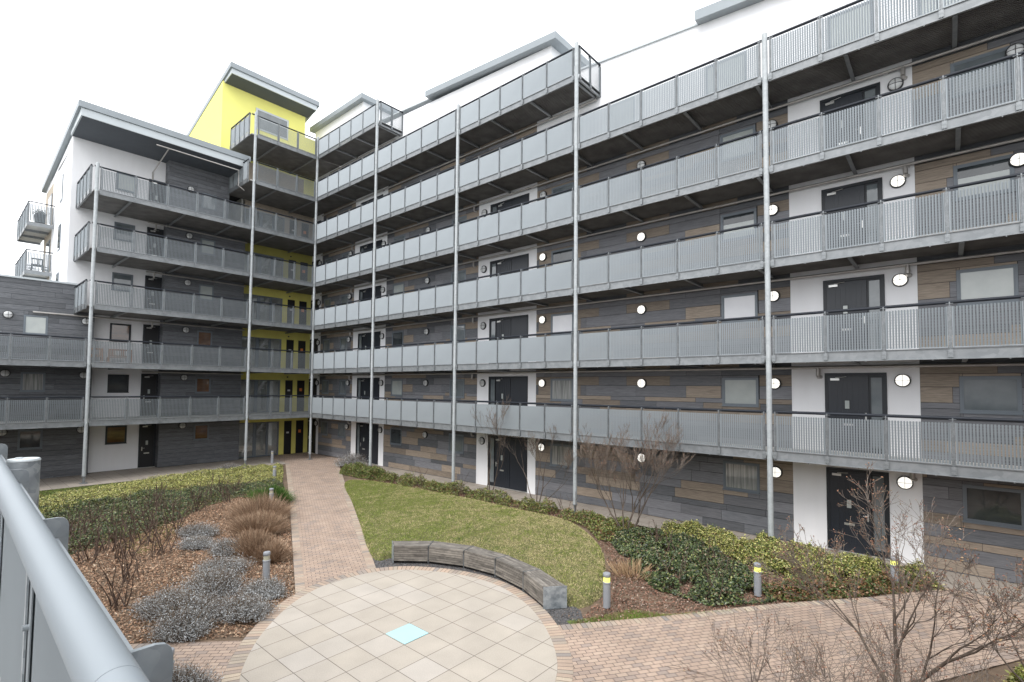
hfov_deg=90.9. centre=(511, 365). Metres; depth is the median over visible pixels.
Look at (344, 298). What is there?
window
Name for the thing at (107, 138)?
apartment block
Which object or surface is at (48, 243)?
window
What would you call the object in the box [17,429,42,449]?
window
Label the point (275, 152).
walkway
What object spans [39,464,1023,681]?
soil
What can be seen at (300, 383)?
door
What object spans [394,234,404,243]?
window
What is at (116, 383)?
window
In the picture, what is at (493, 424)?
bare tree
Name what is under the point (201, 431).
window
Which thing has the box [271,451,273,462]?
bollard light
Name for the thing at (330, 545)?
brick path
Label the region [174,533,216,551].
lavender plant
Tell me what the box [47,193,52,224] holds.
window
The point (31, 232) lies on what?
balcony
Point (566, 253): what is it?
window
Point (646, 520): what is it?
pavement
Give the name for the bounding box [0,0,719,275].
sky
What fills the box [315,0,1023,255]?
walkway
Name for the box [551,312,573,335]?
window
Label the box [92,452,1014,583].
ground
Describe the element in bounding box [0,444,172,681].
railing
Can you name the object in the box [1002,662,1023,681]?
hedge
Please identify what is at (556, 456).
window
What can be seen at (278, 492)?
grass tussock
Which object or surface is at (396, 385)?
window
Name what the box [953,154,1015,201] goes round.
window
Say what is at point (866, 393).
door
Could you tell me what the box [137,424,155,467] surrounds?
door
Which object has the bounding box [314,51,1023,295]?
walkway
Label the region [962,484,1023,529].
window
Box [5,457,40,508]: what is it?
steel column
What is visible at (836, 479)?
door
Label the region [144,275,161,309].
door
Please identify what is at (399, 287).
window
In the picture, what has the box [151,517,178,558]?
pruned shrub
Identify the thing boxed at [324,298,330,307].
window
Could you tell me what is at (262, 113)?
window
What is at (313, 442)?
door
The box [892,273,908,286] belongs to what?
wall lamp
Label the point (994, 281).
window
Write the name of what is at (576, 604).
lawn
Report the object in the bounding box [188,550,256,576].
lavender plant
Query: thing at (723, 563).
pruned shrub
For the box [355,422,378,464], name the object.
door
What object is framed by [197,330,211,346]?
window
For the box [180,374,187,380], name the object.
wall lamp
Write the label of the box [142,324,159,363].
door
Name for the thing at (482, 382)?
wall lamp
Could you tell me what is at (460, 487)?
pruned shrub
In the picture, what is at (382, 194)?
door
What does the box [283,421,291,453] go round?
door
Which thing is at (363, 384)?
door
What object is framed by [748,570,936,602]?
hedge
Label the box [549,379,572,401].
window
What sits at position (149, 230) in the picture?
door
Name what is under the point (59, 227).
window
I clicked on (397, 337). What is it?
window
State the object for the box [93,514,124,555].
pruned shrub
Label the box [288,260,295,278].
door
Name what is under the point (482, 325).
wall lamp
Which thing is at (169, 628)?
lavender plant
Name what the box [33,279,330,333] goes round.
walkway
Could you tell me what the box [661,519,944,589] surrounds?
hedge
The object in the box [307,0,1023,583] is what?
apartment block
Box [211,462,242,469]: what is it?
lavender plant
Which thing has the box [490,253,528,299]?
door
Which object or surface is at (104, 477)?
pavement
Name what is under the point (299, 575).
path edge
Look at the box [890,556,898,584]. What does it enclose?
bollard light
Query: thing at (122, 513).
pruned shrub
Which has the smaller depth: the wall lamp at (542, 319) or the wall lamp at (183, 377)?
the wall lamp at (542, 319)
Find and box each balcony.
[15,249,52,279]
[16,201,54,244]
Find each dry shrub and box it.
[221,485,301,520]
[222,506,296,535]
[226,523,289,559]
[250,536,298,566]
[601,557,657,580]
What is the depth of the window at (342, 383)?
33.72 m
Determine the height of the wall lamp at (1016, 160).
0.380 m
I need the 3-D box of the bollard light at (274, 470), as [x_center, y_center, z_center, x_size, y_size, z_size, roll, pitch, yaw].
[-12.009,5.429,25.467,0.178,0.742,0.178,-2,-3,41]
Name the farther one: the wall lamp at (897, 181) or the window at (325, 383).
the window at (325, 383)
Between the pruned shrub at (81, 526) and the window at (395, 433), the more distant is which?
the window at (395, 433)
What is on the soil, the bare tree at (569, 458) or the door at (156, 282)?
the bare tree at (569, 458)
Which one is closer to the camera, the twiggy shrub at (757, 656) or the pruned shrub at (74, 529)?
the twiggy shrub at (757, 656)
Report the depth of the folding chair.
30.25 m
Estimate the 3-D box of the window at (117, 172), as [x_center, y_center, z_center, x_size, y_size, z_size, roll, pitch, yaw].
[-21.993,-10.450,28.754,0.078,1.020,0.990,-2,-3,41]
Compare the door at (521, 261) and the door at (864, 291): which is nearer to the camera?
the door at (864, 291)
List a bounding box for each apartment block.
[0,274,94,478]
[41,99,250,472]
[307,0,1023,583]
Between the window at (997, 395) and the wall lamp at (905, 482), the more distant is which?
the wall lamp at (905, 482)
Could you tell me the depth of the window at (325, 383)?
35.18 m
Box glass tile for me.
[386,623,427,643]
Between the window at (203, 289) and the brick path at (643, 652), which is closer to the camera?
the brick path at (643, 652)
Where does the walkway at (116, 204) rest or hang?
attached to the apartment block at (107, 138)
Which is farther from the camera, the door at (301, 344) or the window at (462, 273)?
the door at (301, 344)
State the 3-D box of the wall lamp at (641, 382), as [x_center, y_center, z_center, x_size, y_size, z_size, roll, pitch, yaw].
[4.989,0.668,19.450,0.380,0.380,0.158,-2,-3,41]
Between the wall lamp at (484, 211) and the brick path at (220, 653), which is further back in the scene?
the wall lamp at (484, 211)
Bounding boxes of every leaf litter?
[68,492,294,642]
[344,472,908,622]
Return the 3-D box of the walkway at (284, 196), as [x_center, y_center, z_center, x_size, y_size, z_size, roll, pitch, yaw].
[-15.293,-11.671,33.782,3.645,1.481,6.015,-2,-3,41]
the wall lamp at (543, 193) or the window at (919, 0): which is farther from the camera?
the wall lamp at (543, 193)
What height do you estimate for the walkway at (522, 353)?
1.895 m
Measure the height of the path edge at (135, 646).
0.001 m
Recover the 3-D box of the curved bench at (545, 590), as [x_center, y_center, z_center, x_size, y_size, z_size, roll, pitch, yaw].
[-0.899,5.126,12.890,5.562,0.478,1.339,-1,-3,35]
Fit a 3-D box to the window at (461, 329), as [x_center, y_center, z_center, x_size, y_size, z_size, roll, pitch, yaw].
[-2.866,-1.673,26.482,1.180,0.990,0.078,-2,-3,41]
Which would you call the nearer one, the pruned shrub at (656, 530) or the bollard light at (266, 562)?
the bollard light at (266, 562)
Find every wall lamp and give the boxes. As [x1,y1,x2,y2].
[0,369,9,376]
[0,430,6,435]
[2,311,12,317]
[76,426,83,432]
[79,372,85,378]
[81,318,88,324]
[179,422,185,428]
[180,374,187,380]
[182,327,188,332]
[184,280,190,285]
[186,233,192,238]
[422,431,427,437]
[479,379,485,386]
[479,437,484,444]
[480,265,486,272]
[480,322,485,329]
[481,209,487,216]
[538,379,545,386]
[538,443,544,450]
[539,253,546,260]
[539,316,545,323]
[540,191,546,199]
[637,160,645,167]
[637,232,645,241]
[637,305,645,314]
[637,378,646,387]
[637,453,646,461]
[769,119,777,131]
[770,204,778,215]
[771,290,779,301]
[772,378,780,388]
[773,466,782,477]
[887,77,903,90]
[890,175,905,188]
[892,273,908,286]
[894,374,910,386]
[896,476,913,489]
[1005,43,1023,58]
[1008,152,1023,167]
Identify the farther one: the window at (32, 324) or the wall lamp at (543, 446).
the window at (32, 324)
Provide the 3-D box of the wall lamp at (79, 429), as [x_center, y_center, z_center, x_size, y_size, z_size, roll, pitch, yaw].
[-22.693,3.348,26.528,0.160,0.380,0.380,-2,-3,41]
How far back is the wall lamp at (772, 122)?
16.67 m
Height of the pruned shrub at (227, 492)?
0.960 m
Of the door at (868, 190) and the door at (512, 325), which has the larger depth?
the door at (512, 325)
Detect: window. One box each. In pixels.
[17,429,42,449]
[19,372,45,391]
[23,314,47,334]
[45,239,50,271]
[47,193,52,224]
[57,223,60,251]
[59,174,63,202]
[105,425,126,444]
[107,374,128,392]
[109,323,130,341]
[111,272,132,291]
[114,222,134,241]
[116,172,134,192]
[193,424,208,440]
[195,377,210,392]
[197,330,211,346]
[198,284,213,301]
[200,238,215,255]
[202,192,216,210]
[256,107,288,140]
[320,421,327,435]
[322,380,328,393]
[323,339,329,352]
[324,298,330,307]
[338,380,345,394]
[338,422,344,437]
[340,337,346,351]
[341,294,347,304]
[390,428,401,445]
[391,379,402,395]
[392,331,403,347]
[393,282,403,295]
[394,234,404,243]
[448,379,464,397]
[449,324,465,343]
[449,433,463,453]
[451,269,465,284]
[452,215,466,226]
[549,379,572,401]
[549,443,572,468]
[551,247,573,270]
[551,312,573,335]
[552,182,573,196]
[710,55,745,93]
[720,125,755,155]
[721,208,756,237]
[721,292,757,323]
[721,377,758,406]
[722,460,759,494]
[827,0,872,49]
[919,0,960,14]
[950,46,1011,98]
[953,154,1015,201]
[956,264,1019,306]
[959,376,1023,414]
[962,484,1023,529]
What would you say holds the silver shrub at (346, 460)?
on the soil
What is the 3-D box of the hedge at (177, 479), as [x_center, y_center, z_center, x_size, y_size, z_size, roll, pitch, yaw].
[-16.008,5.487,23.441,5.823,0.507,13.773,-1,-3,35]
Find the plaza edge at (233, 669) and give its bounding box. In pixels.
[221,566,572,681]
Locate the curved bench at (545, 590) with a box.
[392,540,566,608]
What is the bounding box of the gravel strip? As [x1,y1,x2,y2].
[373,558,582,624]
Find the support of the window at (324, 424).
in the apartment block at (727, 492)
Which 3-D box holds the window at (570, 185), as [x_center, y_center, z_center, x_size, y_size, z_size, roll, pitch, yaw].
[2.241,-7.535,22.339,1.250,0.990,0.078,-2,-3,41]
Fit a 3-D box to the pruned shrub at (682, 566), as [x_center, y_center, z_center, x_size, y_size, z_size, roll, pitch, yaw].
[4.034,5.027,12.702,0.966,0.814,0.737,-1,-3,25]
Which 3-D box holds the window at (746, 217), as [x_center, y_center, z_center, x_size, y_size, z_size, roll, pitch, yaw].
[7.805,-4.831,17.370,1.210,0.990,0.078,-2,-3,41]
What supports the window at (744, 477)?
in the apartment block at (727, 492)
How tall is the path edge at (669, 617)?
0.001 m
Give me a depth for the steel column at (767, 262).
15.12 m
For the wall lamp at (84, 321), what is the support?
attached to the apartment block at (58, 451)
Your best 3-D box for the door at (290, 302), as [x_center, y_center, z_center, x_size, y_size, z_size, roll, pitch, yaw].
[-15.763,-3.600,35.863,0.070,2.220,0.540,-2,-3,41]
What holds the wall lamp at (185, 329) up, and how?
attached to the apartment block at (107, 138)
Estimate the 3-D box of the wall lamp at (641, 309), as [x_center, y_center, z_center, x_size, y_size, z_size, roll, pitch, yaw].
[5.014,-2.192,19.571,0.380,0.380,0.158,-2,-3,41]
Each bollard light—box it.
[171,647,174,677]
[262,551,270,580]
[269,488,273,499]
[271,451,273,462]
[273,466,276,479]
[603,572,610,608]
[753,562,761,596]
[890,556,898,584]
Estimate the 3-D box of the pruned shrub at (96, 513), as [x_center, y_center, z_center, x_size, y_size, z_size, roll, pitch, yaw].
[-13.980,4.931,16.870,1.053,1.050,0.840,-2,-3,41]
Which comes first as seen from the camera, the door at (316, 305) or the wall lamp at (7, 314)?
the wall lamp at (7, 314)
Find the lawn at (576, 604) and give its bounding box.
[345,480,605,608]
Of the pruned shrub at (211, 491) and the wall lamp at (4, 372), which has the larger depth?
the wall lamp at (4, 372)
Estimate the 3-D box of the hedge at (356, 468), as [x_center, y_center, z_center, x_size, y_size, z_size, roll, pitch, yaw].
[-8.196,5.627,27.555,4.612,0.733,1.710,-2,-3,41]
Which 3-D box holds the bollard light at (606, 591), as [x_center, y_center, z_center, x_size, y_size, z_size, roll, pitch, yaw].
[2.092,4.945,11.118,0.178,0.742,0.178,-2,-3,41]
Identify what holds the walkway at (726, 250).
attached to the apartment block at (727, 492)
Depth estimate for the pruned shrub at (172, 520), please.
16.16 m
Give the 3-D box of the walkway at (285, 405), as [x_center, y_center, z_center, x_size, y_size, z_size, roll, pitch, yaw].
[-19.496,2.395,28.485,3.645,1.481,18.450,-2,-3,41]
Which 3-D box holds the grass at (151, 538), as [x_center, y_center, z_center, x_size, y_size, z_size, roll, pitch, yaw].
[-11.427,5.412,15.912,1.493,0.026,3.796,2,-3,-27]
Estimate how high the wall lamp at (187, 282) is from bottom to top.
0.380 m
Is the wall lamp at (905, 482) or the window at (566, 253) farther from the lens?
the window at (566, 253)
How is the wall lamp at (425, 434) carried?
attached to the apartment block at (727, 492)
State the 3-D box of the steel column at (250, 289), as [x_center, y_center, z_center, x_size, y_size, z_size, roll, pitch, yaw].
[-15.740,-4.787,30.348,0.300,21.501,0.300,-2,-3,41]
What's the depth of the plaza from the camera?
9.70 m
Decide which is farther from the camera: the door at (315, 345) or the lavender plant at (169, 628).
the door at (315, 345)
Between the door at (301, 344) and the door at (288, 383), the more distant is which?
the door at (301, 344)
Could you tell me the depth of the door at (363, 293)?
32.05 m
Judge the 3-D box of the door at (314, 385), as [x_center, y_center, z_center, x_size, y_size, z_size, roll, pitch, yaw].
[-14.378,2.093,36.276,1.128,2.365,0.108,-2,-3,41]
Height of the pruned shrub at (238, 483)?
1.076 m
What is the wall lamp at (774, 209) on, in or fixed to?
attached to the apartment block at (727, 492)
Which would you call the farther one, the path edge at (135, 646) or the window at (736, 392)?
the window at (736, 392)
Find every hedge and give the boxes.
[39,462,283,517]
[39,478,285,554]
[339,462,387,480]
[377,470,633,541]
[610,525,776,607]
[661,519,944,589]
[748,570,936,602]
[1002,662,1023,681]
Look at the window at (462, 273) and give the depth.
26.52 m
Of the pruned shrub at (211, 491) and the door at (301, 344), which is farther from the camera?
the door at (301, 344)
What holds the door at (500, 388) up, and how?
in the apartment block at (727, 492)
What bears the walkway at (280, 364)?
attached to the apartment block at (107, 138)
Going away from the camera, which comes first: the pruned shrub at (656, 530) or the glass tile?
the glass tile
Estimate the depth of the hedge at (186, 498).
18.98 m
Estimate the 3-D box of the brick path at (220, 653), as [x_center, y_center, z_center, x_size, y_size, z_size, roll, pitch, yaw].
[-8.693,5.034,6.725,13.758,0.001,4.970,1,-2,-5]
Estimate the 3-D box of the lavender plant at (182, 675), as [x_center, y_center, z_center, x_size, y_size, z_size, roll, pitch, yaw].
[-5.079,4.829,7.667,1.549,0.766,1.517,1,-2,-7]
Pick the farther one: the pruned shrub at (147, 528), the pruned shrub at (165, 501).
the pruned shrub at (165, 501)
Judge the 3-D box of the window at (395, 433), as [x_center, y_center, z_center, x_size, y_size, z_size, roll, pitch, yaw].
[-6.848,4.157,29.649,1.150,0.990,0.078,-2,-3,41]
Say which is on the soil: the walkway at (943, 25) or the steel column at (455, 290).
the steel column at (455, 290)
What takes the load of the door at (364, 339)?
in the apartment block at (727, 492)
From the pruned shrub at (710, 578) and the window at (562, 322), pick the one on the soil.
the pruned shrub at (710, 578)
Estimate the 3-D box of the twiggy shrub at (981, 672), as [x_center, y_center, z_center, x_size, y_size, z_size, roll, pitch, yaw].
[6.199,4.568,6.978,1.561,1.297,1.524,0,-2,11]
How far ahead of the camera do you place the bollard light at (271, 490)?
19.89 m
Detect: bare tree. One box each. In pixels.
[470,397,510,493]
[498,423,589,502]
[574,411,694,530]
[744,461,1023,681]
[931,536,1023,681]
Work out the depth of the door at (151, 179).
29.82 m
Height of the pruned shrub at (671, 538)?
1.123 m
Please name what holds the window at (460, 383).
in the apartment block at (727, 492)
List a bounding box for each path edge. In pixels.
[130,643,152,648]
[285,463,304,592]
[335,464,375,568]
[558,597,877,629]
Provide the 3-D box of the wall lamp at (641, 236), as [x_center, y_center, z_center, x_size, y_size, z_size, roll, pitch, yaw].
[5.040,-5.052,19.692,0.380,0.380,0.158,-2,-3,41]
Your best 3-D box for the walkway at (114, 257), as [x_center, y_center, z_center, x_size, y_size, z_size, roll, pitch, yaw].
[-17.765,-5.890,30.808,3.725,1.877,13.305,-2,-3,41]
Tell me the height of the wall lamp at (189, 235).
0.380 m
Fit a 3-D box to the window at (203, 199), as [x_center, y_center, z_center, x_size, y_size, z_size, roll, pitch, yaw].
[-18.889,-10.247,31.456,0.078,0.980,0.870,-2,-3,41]
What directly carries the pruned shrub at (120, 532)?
on the soil
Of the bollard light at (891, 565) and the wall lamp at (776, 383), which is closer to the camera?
the bollard light at (891, 565)
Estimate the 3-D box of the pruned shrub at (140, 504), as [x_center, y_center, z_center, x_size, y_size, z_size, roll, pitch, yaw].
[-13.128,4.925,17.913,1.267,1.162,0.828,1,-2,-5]
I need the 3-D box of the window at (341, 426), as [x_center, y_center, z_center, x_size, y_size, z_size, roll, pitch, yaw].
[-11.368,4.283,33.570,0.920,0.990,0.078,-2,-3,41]
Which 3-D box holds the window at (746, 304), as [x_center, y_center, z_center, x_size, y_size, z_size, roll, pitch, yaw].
[7.779,-1.971,17.248,1.210,0.990,0.078,-2,-3,41]
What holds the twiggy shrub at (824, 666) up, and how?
on the soil
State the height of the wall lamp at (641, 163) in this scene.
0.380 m
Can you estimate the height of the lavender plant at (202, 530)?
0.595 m
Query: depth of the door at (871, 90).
15.32 m
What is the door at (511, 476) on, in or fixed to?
in the apartment block at (727, 492)
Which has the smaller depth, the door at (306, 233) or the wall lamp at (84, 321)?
the wall lamp at (84, 321)
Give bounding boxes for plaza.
[240,570,556,681]
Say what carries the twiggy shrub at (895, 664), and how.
on the soil
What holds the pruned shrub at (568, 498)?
on the soil
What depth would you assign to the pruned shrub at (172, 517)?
17.73 m
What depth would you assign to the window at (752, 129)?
17.42 m
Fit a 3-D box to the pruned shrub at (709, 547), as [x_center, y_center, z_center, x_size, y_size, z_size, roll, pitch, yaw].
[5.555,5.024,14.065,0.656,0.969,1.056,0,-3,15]
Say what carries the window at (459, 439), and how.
in the apartment block at (727, 492)
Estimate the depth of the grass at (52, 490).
22.95 m
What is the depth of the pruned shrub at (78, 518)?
15.71 m
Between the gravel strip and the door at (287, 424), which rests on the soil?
the gravel strip
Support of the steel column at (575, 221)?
on the soil
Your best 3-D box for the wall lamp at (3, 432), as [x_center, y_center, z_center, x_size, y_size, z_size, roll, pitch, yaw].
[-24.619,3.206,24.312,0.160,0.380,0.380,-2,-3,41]
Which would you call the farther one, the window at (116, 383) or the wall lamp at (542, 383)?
the window at (116, 383)
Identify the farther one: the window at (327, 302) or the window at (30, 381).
the window at (327, 302)
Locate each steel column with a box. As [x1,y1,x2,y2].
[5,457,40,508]
[79,162,99,483]
[244,112,257,465]
[307,137,318,459]
[368,99,378,465]
[451,104,459,486]
[572,41,578,514]
[761,32,773,541]
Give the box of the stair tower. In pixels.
[187,61,319,458]
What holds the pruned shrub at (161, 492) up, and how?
on the soil
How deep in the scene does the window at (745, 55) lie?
17.53 m
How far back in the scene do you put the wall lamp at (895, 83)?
14.54 m
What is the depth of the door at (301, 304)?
36.51 m
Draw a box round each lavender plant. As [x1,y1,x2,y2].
[123,579,204,622]
[138,599,222,642]
[141,579,236,632]
[171,520,222,538]
[172,655,223,681]
[173,559,258,600]
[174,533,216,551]
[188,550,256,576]
[204,536,240,556]
[208,582,281,623]
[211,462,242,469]
[232,571,294,599]
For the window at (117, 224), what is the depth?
28.61 m
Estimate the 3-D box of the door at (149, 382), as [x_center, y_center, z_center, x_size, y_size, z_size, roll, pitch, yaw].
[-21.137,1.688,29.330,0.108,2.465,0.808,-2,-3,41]
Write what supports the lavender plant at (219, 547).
on the soil
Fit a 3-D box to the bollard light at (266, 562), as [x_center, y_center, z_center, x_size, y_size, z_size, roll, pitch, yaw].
[-6.010,4.924,12.326,0.178,0.742,0.178,-2,-3,41]
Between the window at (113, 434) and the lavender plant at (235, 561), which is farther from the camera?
the window at (113, 434)
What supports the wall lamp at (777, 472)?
attached to the apartment block at (727, 492)
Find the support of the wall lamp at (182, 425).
attached to the apartment block at (107, 138)
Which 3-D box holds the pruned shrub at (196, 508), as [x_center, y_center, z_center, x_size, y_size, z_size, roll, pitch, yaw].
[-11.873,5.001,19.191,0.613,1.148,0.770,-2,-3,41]
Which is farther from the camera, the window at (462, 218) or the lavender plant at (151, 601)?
the window at (462, 218)
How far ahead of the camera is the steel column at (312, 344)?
33.24 m
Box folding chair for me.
[30,258,43,271]
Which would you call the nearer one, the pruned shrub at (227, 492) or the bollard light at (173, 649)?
the bollard light at (173, 649)
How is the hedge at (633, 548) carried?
on the soil
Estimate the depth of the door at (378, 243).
32.18 m
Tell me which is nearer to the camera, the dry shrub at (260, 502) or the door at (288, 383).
the dry shrub at (260, 502)
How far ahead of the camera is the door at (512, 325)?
24.11 m
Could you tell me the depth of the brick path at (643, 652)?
9.58 m
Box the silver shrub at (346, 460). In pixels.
[331,451,368,466]
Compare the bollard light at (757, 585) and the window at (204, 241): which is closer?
the bollard light at (757, 585)
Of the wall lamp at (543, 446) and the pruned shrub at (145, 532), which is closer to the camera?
the pruned shrub at (145, 532)
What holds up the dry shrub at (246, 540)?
on the soil
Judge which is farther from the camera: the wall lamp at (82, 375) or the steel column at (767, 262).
the wall lamp at (82, 375)
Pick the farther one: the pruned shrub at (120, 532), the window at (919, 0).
the pruned shrub at (120, 532)
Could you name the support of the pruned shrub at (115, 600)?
on the soil
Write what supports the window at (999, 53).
in the apartment block at (727, 492)
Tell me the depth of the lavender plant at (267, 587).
11.60 m
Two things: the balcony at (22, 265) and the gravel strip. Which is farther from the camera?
the balcony at (22, 265)
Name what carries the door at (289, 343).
in the stair tower
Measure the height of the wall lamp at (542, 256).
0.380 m
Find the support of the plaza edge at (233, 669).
on the plaza
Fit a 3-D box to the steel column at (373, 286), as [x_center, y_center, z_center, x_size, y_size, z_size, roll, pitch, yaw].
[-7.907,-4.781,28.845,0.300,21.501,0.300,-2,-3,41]
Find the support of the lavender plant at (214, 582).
on the soil
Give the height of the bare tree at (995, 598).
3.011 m
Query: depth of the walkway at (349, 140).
31.33 m
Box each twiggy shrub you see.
[666,597,869,681]
[763,607,922,681]
[812,600,992,681]
[883,632,1016,681]
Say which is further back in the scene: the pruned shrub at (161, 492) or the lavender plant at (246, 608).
the pruned shrub at (161, 492)
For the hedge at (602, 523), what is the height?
0.704 m
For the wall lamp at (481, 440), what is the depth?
24.89 m
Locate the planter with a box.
[33,209,49,223]
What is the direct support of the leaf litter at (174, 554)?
on the soil
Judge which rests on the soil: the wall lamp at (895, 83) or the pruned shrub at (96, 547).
the pruned shrub at (96, 547)
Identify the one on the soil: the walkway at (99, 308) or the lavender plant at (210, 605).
the lavender plant at (210, 605)
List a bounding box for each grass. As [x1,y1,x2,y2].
[39,478,156,496]
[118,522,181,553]
[567,609,734,624]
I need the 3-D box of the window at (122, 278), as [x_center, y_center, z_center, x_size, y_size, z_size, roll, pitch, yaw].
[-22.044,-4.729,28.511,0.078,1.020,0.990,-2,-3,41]
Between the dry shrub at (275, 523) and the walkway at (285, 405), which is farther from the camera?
the walkway at (285, 405)
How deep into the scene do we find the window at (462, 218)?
26.65 m
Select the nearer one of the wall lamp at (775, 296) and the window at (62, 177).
the wall lamp at (775, 296)
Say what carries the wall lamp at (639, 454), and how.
attached to the apartment block at (727, 492)
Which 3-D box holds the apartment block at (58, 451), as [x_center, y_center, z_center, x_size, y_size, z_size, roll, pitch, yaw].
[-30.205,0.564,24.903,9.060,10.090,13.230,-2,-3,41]
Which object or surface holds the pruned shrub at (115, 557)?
on the soil
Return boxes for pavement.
[39,456,284,490]
[335,462,1023,602]
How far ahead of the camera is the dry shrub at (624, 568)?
13.11 m
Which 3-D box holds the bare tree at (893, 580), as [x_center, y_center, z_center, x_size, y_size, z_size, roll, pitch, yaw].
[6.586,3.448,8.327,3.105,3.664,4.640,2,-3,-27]
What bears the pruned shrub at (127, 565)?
on the soil
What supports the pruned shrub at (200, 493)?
on the soil
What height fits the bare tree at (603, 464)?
4.232 m
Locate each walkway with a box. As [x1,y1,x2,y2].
[0,332,310,374]
[0,395,318,429]
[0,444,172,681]
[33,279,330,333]
[73,221,334,294]
[76,164,335,255]
[228,158,337,217]
[230,112,338,179]
[311,395,1023,483]
[312,295,1023,379]
[313,172,1023,336]
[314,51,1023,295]
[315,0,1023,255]
[316,45,600,216]
[317,101,402,172]
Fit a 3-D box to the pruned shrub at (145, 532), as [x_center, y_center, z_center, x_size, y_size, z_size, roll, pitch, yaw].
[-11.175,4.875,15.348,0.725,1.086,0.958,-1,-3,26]
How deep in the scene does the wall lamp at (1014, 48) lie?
12.94 m
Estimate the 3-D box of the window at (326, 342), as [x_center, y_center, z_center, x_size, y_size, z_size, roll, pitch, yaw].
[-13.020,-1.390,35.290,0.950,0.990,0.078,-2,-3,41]
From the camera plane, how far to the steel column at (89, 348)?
24.59 m
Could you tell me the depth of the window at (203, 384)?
30.97 m
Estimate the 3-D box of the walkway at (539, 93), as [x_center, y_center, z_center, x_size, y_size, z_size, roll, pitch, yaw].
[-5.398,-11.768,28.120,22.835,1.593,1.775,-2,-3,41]
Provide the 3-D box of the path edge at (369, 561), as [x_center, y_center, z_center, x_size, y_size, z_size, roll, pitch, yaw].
[-7.127,5.686,21.848,0.250,0.001,20.235,1,-3,-22]
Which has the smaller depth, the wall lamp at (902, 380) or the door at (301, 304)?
the wall lamp at (902, 380)
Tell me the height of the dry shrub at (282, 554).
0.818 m
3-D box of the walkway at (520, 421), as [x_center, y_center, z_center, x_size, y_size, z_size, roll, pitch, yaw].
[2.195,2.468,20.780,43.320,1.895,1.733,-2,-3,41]
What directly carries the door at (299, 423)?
in the stair tower
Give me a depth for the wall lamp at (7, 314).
24.52 m
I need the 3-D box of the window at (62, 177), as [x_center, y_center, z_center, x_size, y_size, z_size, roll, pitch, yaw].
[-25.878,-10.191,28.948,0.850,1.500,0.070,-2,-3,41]
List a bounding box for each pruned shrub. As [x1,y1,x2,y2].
[68,504,95,535]
[68,513,105,550]
[68,527,107,564]
[69,506,97,545]
[77,496,110,527]
[82,563,136,611]
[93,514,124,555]
[96,496,147,527]
[99,533,140,587]
[113,507,142,544]
[113,520,153,562]
[122,487,158,518]
[122,508,159,545]
[138,496,158,531]
[147,482,166,506]
[150,486,183,511]
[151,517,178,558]
[154,502,191,537]
[163,489,194,523]
[189,482,210,504]
[190,481,212,514]
[207,471,230,495]
[217,479,232,502]
[224,471,256,494]
[457,473,468,495]
[553,492,575,514]
[649,519,663,541]
[655,547,690,584]
[661,520,689,553]
[696,551,722,601]
[697,529,722,560]
[709,544,733,575]
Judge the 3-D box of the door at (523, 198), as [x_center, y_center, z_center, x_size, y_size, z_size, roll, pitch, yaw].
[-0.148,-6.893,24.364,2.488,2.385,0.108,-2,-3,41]
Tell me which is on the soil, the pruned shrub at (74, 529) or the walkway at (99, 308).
the pruned shrub at (74, 529)
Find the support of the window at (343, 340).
in the apartment block at (727, 492)
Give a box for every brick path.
[167,641,241,681]
[269,452,366,587]
[561,587,1023,681]
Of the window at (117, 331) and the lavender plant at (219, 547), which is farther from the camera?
the window at (117, 331)
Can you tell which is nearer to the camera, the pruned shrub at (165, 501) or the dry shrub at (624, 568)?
the dry shrub at (624, 568)
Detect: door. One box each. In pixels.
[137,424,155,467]
[140,374,157,415]
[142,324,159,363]
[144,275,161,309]
[146,227,163,256]
[148,179,164,203]
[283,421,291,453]
[285,380,292,397]
[286,340,293,368]
[287,300,294,323]
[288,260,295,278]
[295,420,303,452]
[296,380,304,408]
[298,341,305,367]
[299,301,306,324]
[300,262,307,280]
[301,223,308,237]
[307,418,315,453]
[308,379,316,397]
[310,339,317,353]
[311,299,318,325]
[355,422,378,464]
[357,378,379,399]
[358,331,380,367]
[359,285,381,318]
[360,240,381,268]
[361,194,382,205]
[487,435,526,492]
[488,376,527,405]
[489,315,527,362]
[490,193,528,234]
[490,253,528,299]
[820,82,880,149]
[821,177,883,250]
[823,274,885,351]
[824,373,887,455]
[826,467,890,560]
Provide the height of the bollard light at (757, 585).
0.742 m

